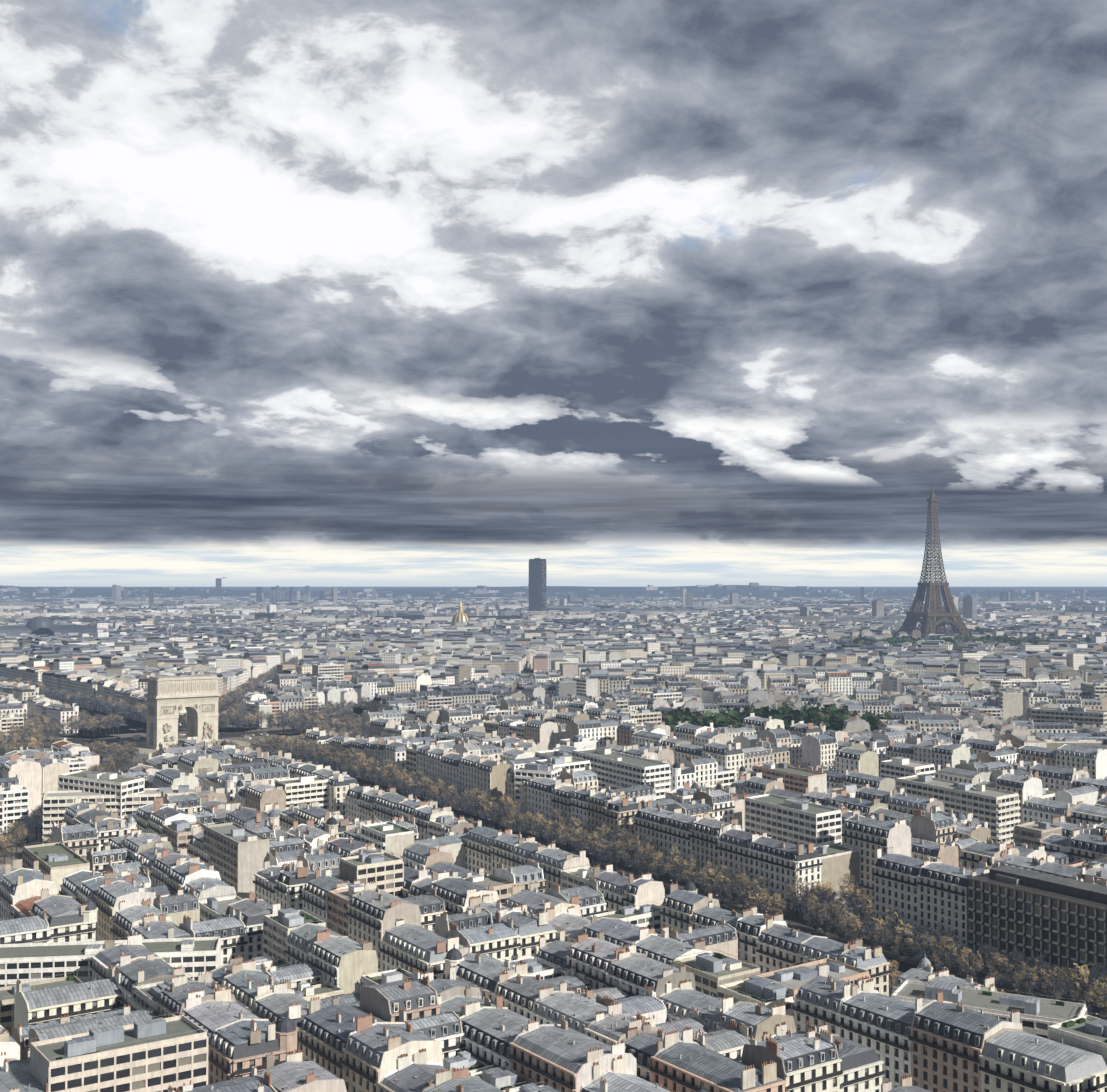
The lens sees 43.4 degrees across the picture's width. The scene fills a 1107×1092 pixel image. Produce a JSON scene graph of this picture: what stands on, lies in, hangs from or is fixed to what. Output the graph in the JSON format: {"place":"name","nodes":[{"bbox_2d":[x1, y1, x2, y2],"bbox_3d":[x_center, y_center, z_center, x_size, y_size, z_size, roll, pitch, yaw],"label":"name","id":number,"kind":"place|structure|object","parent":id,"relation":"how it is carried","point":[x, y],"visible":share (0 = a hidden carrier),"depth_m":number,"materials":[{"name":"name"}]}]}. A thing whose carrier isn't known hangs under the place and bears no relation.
{"place":"outdoors","nodes":[
{"label":"outdoors","id":0,"kind":"place"},
{"bbox_2d":[0,587,1106,972],"bbox_3d":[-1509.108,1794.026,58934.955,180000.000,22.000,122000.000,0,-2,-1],"label":"ground","id":1,"kind":"structure","parent":0,"point":[82,743],"depth_m":1094.33,"materials":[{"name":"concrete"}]},
{"bbox_2d":[0,610,96,635],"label":"domed exhibition hall","id":2,"kind":"structure","parent":1,"relation":"on","point":[40,625],"depth_m":2587.64,"materials":[{"name":"glass"}]},
{"bbox_2d":[122,674,247,752],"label":"triumphal arch","id":3,"kind":"structure","parent":1,"relation":"on","point":[170,698],"depth_m":993.12,"materials":[{"name":"stone"}]},
{"bbox_2d":[323,624,330,640],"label":"church spire","id":4,"kind":"structure","parent":1,"relation":"on","point":[327,635],"depth_m":2227.39,"materials":[{"name":"stone"}]},
{"bbox_2d":[424,599,493,630],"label":"dome des invalides","id":5,"kind":"object","parent":1,"relation":"on","point":[460,616],"visible":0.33,"depth_m":3490.12,"materials":[{"name":"metal"}]},
{"bbox_2d":[529,558,545,610],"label":"skyscraper","id":6,"kind":"structure","parent":1,"relation":"on","point":[537,584],"depth_m":5062.04,"materials":[{"name":"glass"}]},
{"bbox_2d":[0,703,1106,1019],"bbox_3d":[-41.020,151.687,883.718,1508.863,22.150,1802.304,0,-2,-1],"label":"streets","id":7,"kind":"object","parent":1,"relation":"on","point":[130,729],"visible":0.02,"depth_m":611.81,"materials":[{"name":"grey asphalt"}]},
{"bbox_2d":[0,618,1106,1091],"bbox_3d":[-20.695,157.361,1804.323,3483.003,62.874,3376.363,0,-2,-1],"label":"city","id":8,"kind":"object","parent":1,"relation":"on","point":[192,914],"visible":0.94,"depth_m":531.05,"materials":[{"name":"stone"}]},
{"bbox_2d":[0,626,1106,1018],"bbox_3d":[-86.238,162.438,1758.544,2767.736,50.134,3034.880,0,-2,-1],"label":"trees","id":9,"kind":"object","parent":1,"relation":"on","point":[830,716],"visible":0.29,"depth_m":713.88,"materials":[{"name":"plant"}]},
{"bbox_2d":[0,577,1106,626],"bbox_3d":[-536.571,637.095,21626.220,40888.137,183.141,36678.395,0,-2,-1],"label":"city","id":10,"kind":"object","parent":1,"relation":"on","point":[486,605],"visible":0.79,"depth_m":6783.12,"materials":[{"name":"stone"}]},
{"bbox_2d":[6,722,1101,1018],"bbox_3d":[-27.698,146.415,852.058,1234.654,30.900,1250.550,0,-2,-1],"label":"cars","id":11,"kind":"object","parent":1,"relation":"on","point":[120,740],"visible":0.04,"depth_m":1037.72,"materials":[{"name":"metal"}]},
{"bbox_2d":[893,473,973,637],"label":"lattice tower","id":12,"kind":"structure","parent":1,"relation":"on","point":[935,619],"depth_m":2642.74,"materials":[{"name":"metal"}]},
{"bbox_2d":[0,0,1106,586],"label":"sky","id":13,"kind":"structure","parent":0,"point":[293,293],"materials":[{"name":"grey"}]}
]}

